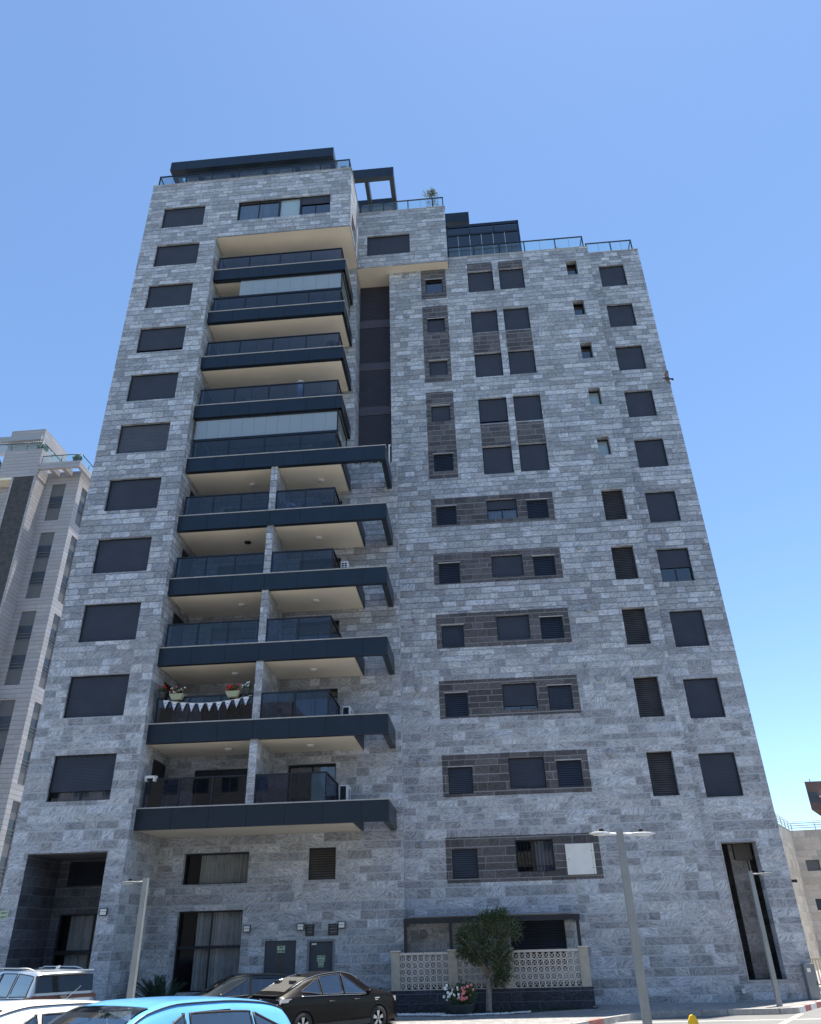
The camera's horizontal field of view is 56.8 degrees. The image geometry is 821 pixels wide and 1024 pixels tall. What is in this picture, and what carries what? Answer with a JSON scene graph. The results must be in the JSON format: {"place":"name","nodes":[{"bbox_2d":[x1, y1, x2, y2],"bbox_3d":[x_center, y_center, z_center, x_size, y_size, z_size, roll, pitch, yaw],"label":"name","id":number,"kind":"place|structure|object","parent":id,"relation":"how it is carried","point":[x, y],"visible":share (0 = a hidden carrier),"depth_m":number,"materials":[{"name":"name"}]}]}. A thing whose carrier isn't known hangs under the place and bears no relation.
{"place":"outdoors","nodes":[
{"label":"outdoors","id":0,"kind":"place"},
{"bbox_2d":[0,0,820,830],"label":"sky","id":1,"kind":"structure","parent":0,"point":[688,132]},
{"bbox_2d":[387,970,820,1023],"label":"pavement","id":2,"kind":"structure","parent":0,"point":[561,1017],"depth_m":24.44,"materials":[{"name":"concrete"}]},
{"bbox_2d":[0,147,811,1004],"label":"apartment building","id":3,"kind":"structure","parent":2,"relation":"on","point":[506,635],"depth_m":33.17,"materials":[{"name":"grey stone"}]},
{"bbox_2d":[52,914,97,970],"bbox_3d":[-11.998,16.901,28.363,2.670,3.390,0.520,-4,-30,4],"label":"window","id":4,"kind":"structure","parent":3,"relation":"in","point":[75,937],"depth_m":28.80,"materials":[{"name":"glass"}]},
{"bbox_2d":[47,754,116,801],"bbox_3d":[-12.516,10.287,29.267,2.540,1.743,0.500,-4,-30,4],"label":"window","id":5,"kind":"structure","parent":3,"relation":"in","point":[75,777],"depth_m":29.08,"materials":[{"name":"metal"}]},
{"bbox_2d":[63,674,129,717],"bbox_3d":[-12.610,7.441,30.630,2.500,1.703,0.070,-4,-30,4],"label":"window","id":6,"kind":"structure","parent":3,"relation":"in","point":[105,695],"depth_m":30.63,"materials":[{"name":"metal"}]},
{"bbox_2d":[79,602,140,641],"bbox_3d":[-12.685,4.699,32.179,2.500,1.703,0.070,-4,-30,4],"label":"window","id":7,"kind":"structure","parent":3,"relation":"in","point":[106,622],"depth_m":32.19,"materials":[{"name":"metal"}]},
{"bbox_2d":[92,537,151,573],"bbox_3d":[-12.760,1.957,33.728,2.500,1.703,0.070,-4,-30,4],"label":"window","id":8,"kind":"structure","parent":3,"relation":"in","point":[131,554],"depth_m":33.74,"materials":[{"name":"metal"}]},
{"bbox_2d":[105,477,161,510],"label":"window","id":9,"kind":"structure","parent":3,"relation":"in","point":[134,493],"depth_m":35.29,"materials":[{"name":"metal"}]},
{"bbox_2d":[116,423,169,453],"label":"window","id":10,"kind":"structure","parent":3,"relation":"in","point":[150,437],"depth_m":36.85,"materials":[{"name":"metal"}]},
{"bbox_2d":[127,373,178,400],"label":"window","id":11,"kind":"structure","parent":3,"relation":"in","point":[156,386],"depth_m":38.40,"materials":[{"name":"metal"}]},
{"bbox_2d":[147,760,165,807],"bbox_3d":[-10.264,11.126,30.528,0.040,2.030,1.460,-4,-30,4],"label":"balcony door","id":12,"kind":"structure","parent":3,"relation":"in","point":[158,769],"depth_m":30.90,"materials":[{"name":"glass"}]},
{"bbox_2d":[137,326,185,352],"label":"window","id":13,"kind":"structure","parent":3,"relation":"in","point":[172,338],"depth_m":39.98,"materials":[{"name":"metal"}]},
{"bbox_2d":[146,283,192,307],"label":"window","id":14,"kind":"structure","parent":3,"relation":"in","point":[169,295],"depth_m":41.51,"materials":[{"name":"metal"}]},
{"bbox_2d":[154,243,199,266],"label":"window","id":15,"kind":"structure","parent":3,"relation":"in","point":[178,254],"depth_m":43.06,"materials":[{"name":"metal"}]},
{"bbox_2d":[169,686,185,700],"bbox_3d":[-9.396,7.324,30.671,0.673,0.528,0.455,-4,-30,4],"label":"flower pot","id":16,"kind":"object","parent":3,"relation":"on","point":[177,696],"visible":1,"depth_m":30.53,"materials":[{"name":"ceramic"}]},
{"bbox_2d":[162,206,205,227],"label":"window","id":17,"kind":"structure","parent":3,"relation":"in","point":[194,215],"depth_m":44.61,"materials":[{"name":"metal"}]},
{"bbox_2d":[163,695,250,710],"bbox_3d":[-8.177,7.693,30.390,3.654,0.588,0.030,-4,-30,4],"label":"bunting","id":18,"kind":"object","parent":3,"relation":"hanging from","point":[218,704],"visible":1,"depth_m":30.38,"materials":[{"name":"white fabric"}]},
{"bbox_2d":[171,910,242,992],"bbox_3d":[-7.603,16.665,28.869,2.590,2.690,0.510,-4,-30,4],"label":"window","id":19,"kind":"structure","parent":3,"relation":"in","point":[208,943],"depth_m":28.93,"materials":[{"name":"glass"}]},
{"bbox_2d":[183,852,248,884],"bbox_3d":[-7.629,14.223,30.250,2.670,1.160,0.500,-4,-30,4],"label":"window","id":20,"kind":"structure","parent":3,"relation":"in","point":[210,868],"depth_m":30.28,"materials":[{"name":"glass"}]},
{"bbox_2d":[192,769,247,805],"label":"window","id":21,"kind":"structure","parent":3,"relation":"in","point":[233,771],"depth_m":31.76,"materials":[{"name":"glass"}]},
{"bbox_2d":[225,683,241,697],"bbox_3d":[-7.134,7.166,30.507,0.678,0.533,0.414,-4,-30,4],"label":"flower pot","id":22,"kind":"object","parent":3,"relation":"attached to","point":[234,693],"visible":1,"depth_m":30.40,"materials":[{"name":"ceramic"}]},
{"bbox_2d":[237,199,280,219],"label":"window","id":23,"kind":"structure","parent":3,"relation":"in","point":[269,209],"depth_m":44.40,"materials":[{"name":"glass"}]},
{"bbox_2d":[264,940,295,974],"bbox_3d":[-4.826,17.054,27.944,1.190,2.230,0.053,-4,-30,4],"label":"steel door","id":24,"kind":"structure","parent":3,"relation":"in","point":[280,956],"depth_m":28.21,"materials":[{"name":"grey metal"}]},
{"bbox_2d":[279,197,302,216],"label":"window","id":25,"kind":"structure","parent":3,"relation":"in","point":[291,207],"depth_m":44.27,"materials":[{"name":"glass"}]},
{"bbox_2d":[287,764,335,801],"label":"window","id":26,"kind":"structure","parent":3,"relation":"in","point":[330,768],"depth_m":31.57,"materials":[{"name":"glass"}]},
{"bbox_2d":[300,195,330,214],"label":"window","id":27,"kind":"structure","parent":3,"relation":"in","point":[311,204],"depth_m":44.17,"materials":[{"name":"glass"}]},
{"bbox_2d":[306,939,334,971],"bbox_3d":[-3.299,16.941,27.828,1.040,2.240,0.140,-4,-30,4],"label":"steel door","id":28,"kind":"structure","parent":3,"relation":"in","point":[320,952],"depth_m":28.14,"materials":[{"name":"grey"}]},
{"bbox_2d":[309,847,335,879],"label":"window","id":29,"kind":"structure","parent":3,"relation":"in","point":[322,861],"depth_m":29.77,"materials":[{"name":"metal"}]},
{"bbox_2d":[339,785,350,799],"bbox_3d":[-2.534,11.026,29.516,0.339,0.680,0.812,-4,-30,4],"label":"air conditioner","id":30,"kind":"object","parent":3,"relation":"on","point":[344,792],"visible":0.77,"depth_m":29.24,"materials":[{"name":"white metal"}]},
{"bbox_2d":[367,234,409,255],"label":"window","id":31,"kind":"structure","parent":3,"relation":"in","point":[395,244],"depth_m":46.43,"materials":[{"name":"metal"}]},
{"bbox_2d":[425,278,442,292],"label":"window","id":32,"kind":"structure","parent":3,"relation":"in","point":[436,286],"depth_m":45.29,"materials":[{"name":"glass"}]},
{"bbox_2d":[426,317,444,332],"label":"window","id":33,"kind":"structure","parent":3,"relation":"in","point":[433,324],"depth_m":43.69,"materials":[{"name":"metal"}]},
{"bbox_2d":[428,359,447,375],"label":"window","id":34,"kind":"structure","parent":3,"relation":"in","point":[436,367],"depth_m":42.15,"materials":[{"name":"metal"}]},
{"bbox_2d":[430,404,450,421],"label":"window","id":35,"kind":"structure","parent":3,"relation":"in","point":[441,412],"depth_m":40.60,"materials":[{"name":"metal"}]},
{"bbox_2d":[433,452,453,471],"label":"window","id":36,"kind":"structure","parent":3,"relation":"in","point":[444,462],"depth_m":39.15,"materials":[{"name":"metal"}]},
{"bbox_2d":[435,505,456,524],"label":"window","id":37,"kind":"structure","parent":3,"relation":"in","point":[446,515],"depth_m":37.60,"materials":[{"name":"glass"}]},
{"bbox_2d":[438,561,460,583],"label":"window","id":38,"kind":"structure","parent":3,"relation":"in","point":[448,573],"depth_m":36.04,"materials":[{"name":"glass"}]},
{"bbox_2d":[440,623,464,647],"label":"window","id":39,"kind":"structure","parent":3,"relation":"in","point":[452,636],"depth_m":34.43,"materials":[{"name":"metal"}]},
{"bbox_2d":[444,691,468,717],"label":"window","id":40,"kind":"structure","parent":3,"relation":"in","point":[456,703],"depth_m":32.94,"materials":[{"name":"metal"}]},
{"bbox_2d":[447,765,473,793],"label":"window","id":41,"kind":"structure","parent":3,"relation":"in","point":[460,778],"depth_m":31.35,"materials":[{"name":"metal"}]},
{"bbox_2d":[452,849,478,878],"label":"window","id":42,"kind":"structure","parent":3,"relation":"in","point":[464,861],"depth_m":29.80,"materials":[{"name":"metal"}]},
{"bbox_2d":[467,271,493,291],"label":"window","id":43,"kind":"structure","parent":3,"relation":"in","point":[479,281],"depth_m":45.07,"materials":[{"name":"metal"}]},
{"bbox_2d":[471,310,498,332],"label":"window","id":44,"kind":"structure","parent":3,"relation":"in","point":[486,321],"depth_m":43.51,"materials":[{"name":"metal"}]},
{"bbox_2d":[474,353,502,376],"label":"window","id":45,"kind":"structure","parent":3,"relation":"in","point":[486,365],"depth_m":41.93,"materials":[{"name":"metal"}]},
{"bbox_2d":[478,398,508,423],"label":"window","id":46,"kind":"structure","parent":3,"relation":"in","point":[490,410],"depth_m":40.40,"materials":[{"name":"metal"}]},
{"bbox_2d":[482,446,513,474],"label":"window","id":47,"kind":"structure","parent":3,"relation":"in","point":[496,460],"depth_m":38.85,"materials":[{"name":"metal"}]},
{"bbox_2d":[486,499,517,519],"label":"window","id":48,"kind":"structure","parent":3,"relation":"in","point":[506,508],"depth_m":37.47,"materials":[{"name":"glass"}]},
{"bbox_2d":[491,555,523,576],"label":"window","id":49,"kind":"structure","parent":3,"relation":"in","point":[508,565],"depth_m":35.91,"materials":[{"name":"metal"}]},
{"bbox_2d":[499,268,524,289],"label":"window","id":50,"kind":"structure","parent":3,"relation":"in","point":[511,278],"depth_m":44.96,"materials":[{"name":"metal"}]},
{"bbox_2d":[496,615,530,639],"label":"window","id":51,"kind":"structure","parent":3,"relation":"in","point":[515,626],"depth_m":34.40,"materials":[{"name":"metal"}]},
{"bbox_2d":[503,308,530,329],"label":"window","id":52,"kind":"structure","parent":3,"relation":"in","point":[518,318],"depth_m":43.40,"materials":[{"name":"metal"}]},
{"bbox_2d":[502,682,537,709],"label":"window","id":53,"kind":"structure","parent":3,"relation":"in","point":[516,695],"depth_m":32.86,"materials":[{"name":"metal"}]},
{"bbox_2d":[508,350,536,374],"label":"window","id":54,"kind":"structure","parent":3,"relation":"in","point":[520,362],"depth_m":41.83,"materials":[{"name":"metal"}]},
{"bbox_2d":[508,757,546,788],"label":"window","id":55,"kind":"structure","parent":3,"relation":"in","point":[526,772],"depth_m":31.28,"materials":[{"name":"metal"}]},
{"bbox_2d":[513,395,542,420],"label":"window","id":56,"kind":"structure","parent":3,"relation":"in","point":[526,408],"depth_m":40.28,"materials":[{"name":"metal"}]},
{"bbox_2d":[518,443,549,471],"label":"window","id":57,"kind":"structure","parent":3,"relation":"in","point":[533,457],"depth_m":38.74,"materials":[{"name":"metal"}]},
{"bbox_2d":[515,839,555,871],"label":"window","id":58,"kind":"structure","parent":3,"relation":"in","point":[535,855],"depth_m":29.78,"materials":[{"name":"glass"}]},
{"bbox_2d":[525,498,548,518],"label":"window","id":59,"kind":"structure","parent":3,"relation":"in","point":[538,508],"depth_m":37.34,"materials":[{"name":"metal"}]},
{"bbox_2d":[509,920,568,969],"bbox_3d":[4.793,16.190,28.477,2.090,1.640,0.500,-4,-30,4],"label":"window","id":60,"kind":"structure","parent":3,"relation":"in","point":[541,934],"depth_m":28.38,"materials":[{"name":"metal"}]},
{"bbox_2d":[532,554,556,575],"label":"window","id":61,"kind":"structure","parent":3,"relation":"in","point":[544,565],"depth_m":35.82,"materials":[{"name":"glass"}]},
{"bbox_2d":[539,615,564,638],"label":"window","id":62,"kind":"structure","parent":3,"relation":"in","point":[552,627],"depth_m":34.28,"materials":[{"name":"metal"}]},
{"bbox_2d":[546,684,573,709],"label":"window","id":63,"kind":"structure","parent":3,"relation":"in","point":[560,697],"depth_m":32.66,"materials":[{"name":"metal"}]},
{"bbox_2d":[555,758,583,786],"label":"window","id":64,"kind":"structure","parent":3,"relation":"in","point":[569,773],"depth_m":31.16,"materials":[{"name":"metal"}]},
{"bbox_2d":[597,439,609,454],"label":"window","id":65,"kind":"structure","parent":3,"relation":"in","point":[603,445],"depth_m":38.98,"materials":[{"name":"glass"}]},
{"bbox_2d":[599,265,626,286],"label":"window","id":66,"kind":"structure","parent":3,"relation":"in","point":[612,275],"depth_m":45.05,"materials":[{"name":"metal"}]},
{"bbox_2d":[601,490,626,519],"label":"window","id":67,"kind":"structure","parent":3,"relation":"in","point":[613,502],"depth_m":37.25,"materials":[{"name":"metal"}]},
{"bbox_2d":[606,304,635,326],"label":"window","id":68,"kind":"structure","parent":3,"relation":"in","point":[619,315],"depth_m":43.50,"materials":[{"name":"metal"}]},
{"bbox_2d":[611,547,637,579],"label":"window","id":69,"kind":"structure","parent":3,"relation":"in","point":[623,557],"depth_m":35.68,"materials":[{"name":"metal"}]},
{"bbox_2d":[615,346,645,370],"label":"window","id":70,"kind":"structure","parent":3,"relation":"in","point":[629,358],"depth_m":41.94,"materials":[{"name":"metal"}]},
{"bbox_2d":[622,609,649,644],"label":"window","id":71,"kind":"structure","parent":3,"relation":"in","point":[635,625],"depth_m":34.12,"materials":[{"name":"metal"}]},
{"bbox_2d":[624,391,656,416],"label":"window","id":72,"kind":"structure","parent":3,"relation":"in","point":[639,404],"depth_m":40.39,"materials":[{"name":"metal"}]},
{"bbox_2d":[633,677,663,716],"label":"window","id":73,"kind":"structure","parent":3,"relation":"in","point":[646,689],"depth_m":32.54,"materials":[{"name":"metal"}]},
{"bbox_2d":[634,439,667,467],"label":"window","id":74,"kind":"structure","parent":3,"relation":"in","point":[650,453],"depth_m":38.84,"materials":[{"name":"metal"}]},
{"bbox_2d":[646,752,678,795],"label":"window","id":75,"kind":"structure","parent":3,"relation":"in","point":[660,764],"depth_m":30.96,"materials":[{"name":"metal"}]},
{"bbox_2d":[645,491,680,522],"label":"window","id":76,"kind":"structure","parent":3,"relation":"in","point":[662,506],"depth_m":37.29,"materials":[{"name":"metal"}]},
{"bbox_2d":[656,548,693,581],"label":"window","id":77,"kind":"structure","parent":3,"relation":"in","point":[675,565],"depth_m":35.74,"materials":[{"name":"metal"}]},
{"bbox_2d":[669,610,708,646],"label":"window","id":78,"kind":"structure","parent":3,"relation":"in","point":[688,627],"depth_m":34.17,"materials":[{"name":"metal"}]},
{"bbox_2d":[683,678,724,718],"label":"window","id":79,"kind":"structure","parent":3,"relation":"in","point":[703,696],"depth_m":32.62,"materials":[{"name":"metal"}]},
{"bbox_2d":[698,752,742,796],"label":"window","id":80,"kind":"structure","parent":3,"relation":"in","point":[720,775],"depth_m":31.07,"materials":[{"name":"metal"}]},
{"bbox_2d":[397,1008,587,1015],"bbox_3d":[2.710,16.671,25.277,6.550,0.014,1.950,-4,-30,4],"label":"planting bed","id":81,"kind":"object","parent":2,"relation":"on","point":[499,1011],"visible":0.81,"depth_m":25.48,"materials":[{"name":"soil"}]},
{"bbox_2d":[443,980,478,1014],"bbox_3d":[1.676,16.028,25.080,1.214,0.962,1.000,-4,-30,4],"label":"flower bowl","id":82,"kind":"object","parent":81,"relation":"on","point":[464,1005],"visible":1,"depth_m":24.91,"materials":[{"name":"multicoloured plant"}]},
{"bbox_2d":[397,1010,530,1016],"bbox_3d":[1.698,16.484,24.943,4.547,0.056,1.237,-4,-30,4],"label":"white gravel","id":83,"kind":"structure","parent":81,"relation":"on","point":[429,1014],"depth_m":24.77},
{"bbox_2d":[453,904,525,1011],"bbox_3d":[2.727,15.357,26.229,2.547,3.238,1.447,7,-30,-14],"label":"olive tree","id":84,"kind":"object","parent":81,"relation":"on","point":[481,954],"visible":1,"depth_m":26.24,"materials":[{"name":"green plant"}]},
{"bbox_2d":[398,1006,581,1013],"bbox_3d":[2.661,16.761,25.535,6.389,0.108,1.289,-4,-30,4],"label":"ground cover","id":85,"kind":"object","parent":81,"relation":"on","point":[503,1011],"visible":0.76,"depth_m":25.59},
{"bbox_2d":[390,946,595,1011],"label":"garden wall","id":86,"kind":"structure","parent":2,"relation":"on","point":[516,996],"depth_m":26.46,"materials":[{"name":"concrete"}]},
{"bbox_2d":[404,911,581,987],"bbox_3d":[2.998,15.885,27.654,6.380,2.308,1.300,-4,-30,4],"label":"lean to","id":87,"kind":"object","parent":86,"relation":"on","point":[451,920],"visible":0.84,"depth_m":27.57,"materials":[{"name":"metal"}]},
{"bbox_2d":[748,871,782,1005],"bbox_3d":[12.431,14.486,25.964,0.855,4.030,0.200,-2,-29,0],"label":"street lamp","id":88,"kind":"object","parent":2,"relation":"on","point":[776,991],"visible":1,"depth_m":25.86,"materials":[{"name":"grey"}]},
{"bbox_2d":[800,963,820,999],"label":"utility cabinet","id":89,"kind":"object","parent":2,"relation":"on","point":[811,982],"visible":1,"depth_m":27.04,"materials":[{"name":"grey plastic"}]},
{"bbox_2d":[804,779,820,815],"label":"apartment building","id":90,"kind":"structure","parent":2,"relation":"on","point":[813,788],"depth_m":81.24,"materials":[{"name":"grey"}]},
{"bbox_2d":[614,1008,820,1023],"bbox_3d":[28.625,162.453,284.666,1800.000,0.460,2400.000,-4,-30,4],"label":"ground","id":91,"kind":"structure","parent":0,"point":[811,1016],"depth_m":23.03,"materials":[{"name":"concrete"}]},
{"bbox_2d":[0,429,92,895],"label":"apartment building","id":92,"kind":"structure","parent":91,"relation":"on","point":[43,494],"depth_m":75.62,"materials":[{"name":"stone"}]},
{"bbox_2d":[0,716,11,731],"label":"window glass","id":93,"kind":"structure","parent":92,"relation":"in","point":[5,721],"depth_m":68.93,"materials":[{"name":"grey"}]},
{"bbox_2d":[8,655,25,669],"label":"window glass","id":94,"kind":"structure","parent":92,"relation":"in","point":[17,661],"depth_m":71.75,"materials":[{"name":"grey"}]},
{"bbox_2d":[16,625,32,640],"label":"window glass","id":95,"kind":"structure","parent":92,"relation":"in","point":[24,632],"depth_m":73.20,"materials":[{"name":"grey"}]},
{"bbox_2d":[29,571,45,584],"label":"window glass","id":96,"kind":"structure","parent":92,"relation":"in","point":[37,578],"depth_m":76.02,"materials":[{"name":"grey"}]},
{"bbox_2d":[35,545,51,558],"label":"window glass","id":97,"kind":"structure","parent":92,"relation":"in","point":[43,551],"depth_m":77.47,"materials":[{"name":"grey"}]},
{"bbox_2d":[47,496,62,508],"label":"window glass","id":98,"kind":"structure","parent":92,"relation":"in","point":[55,502],"depth_m":80.31,"materials":[{"name":"grey"}]},
{"bbox_2d":[0,965,95,1000],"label":"people carrier","id":99,"kind":"object","parent":91,"relation":"on","point":[57,982],"visible":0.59,"depth_m":21.09,"materials":[{"name":"silver metal"}]},
{"bbox_2d":[0,973,17,997],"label":"side window","id":100,"kind":"structure","parent":99,"relation":"in","point":[7,980],"depth_m":21.62,"materials":[{"name":"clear glass"}]},
{"bbox_2d":[8,974,33,997],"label":"side window","id":101,"kind":"structure","parent":99,"relation":"in","point":[23,982],"depth_m":20.96,"materials":[{"name":"clear glass"}]},
{"bbox_2d":[0,999,99,1023],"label":"hatchback","id":102,"kind":"object","parent":91,"relation":"on","point":[41,1011],"visible":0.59,"depth_m":9.47,"materials":[{"name":"white paint"}]},
{"bbox_2d":[120,878,148,998],"bbox_3d":[-7.743,12.118,20.490,0.866,4.030,0.200,-6,-30,8],"label":"street lamp","id":103,"kind":"object","parent":91,"relation":"on","point":[136,947],"visible":0.94,"depth_m":20.66,"materials":[{"name":"grey"}]},
{"bbox_2d":[123,974,187,998],"bbox_3d":[-8.918,16.937,26.646,3.151,1.216,3.067,-16,-32,23],"label":"cycad","id":104,"kind":"object","parent":91,"relation":"on","point":[157,990],"visible":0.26,"depth_m":26.70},
{"bbox_2d":[48,996,290,1023],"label":"hatchback","id":105,"kind":"object","parent":91,"relation":"on","point":[187,1010],"visible":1,"depth_m":8.21,"materials":[{"name":"light blue paint"},{"name":"black plastic"},{"name":"rubber"}]},
{"bbox_2d":[189,973,290,998],"bbox_3d":[-5.302,15.212,23.531,4.060,1.569,2.158,9,-31,-18],"label":"hatchback","id":106,"kind":"object","parent":91,"relation":"on","point":[243,985],"visible":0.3,"depth_m":23.22,"materials":[{"name":"grey paint"}]},
{"bbox_2d":[246,971,397,1023],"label":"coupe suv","id":107,"kind":"object","parent":91,"relation":"on","point":[326,997],"visible":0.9,"depth_m":21.88,"materials":[{"name":"black paint"}]},
{"bbox_2d":[589,829,654,1023],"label":"street lamp","id":108,"kind":"object","parent":91,"relation":"on","point":[639,970],"visible":1,"depth_m":15.50,"materials":[{"name":"grey metal"}]},
{"bbox_2d":[567,1000,820,1023],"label":"kerb","id":109,"kind":"structure","parent":91,"relation":"on","point":[715,1012],"depth_m":24.14,"materials":[{"name":"concrete"}]},
{"bbox_2d":[775,813,820,970],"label":"apartment building","id":110,"kind":"structure","parent":0,"point":[802,849],"depth_m":51.12,"materials":[{"name":"beige stone"}]},
{"bbox_2d":[805,860,820,870],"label":"window","id":111,"kind":"structure","parent":110,"relation":"in","point":[812,865],"depth_m":52.03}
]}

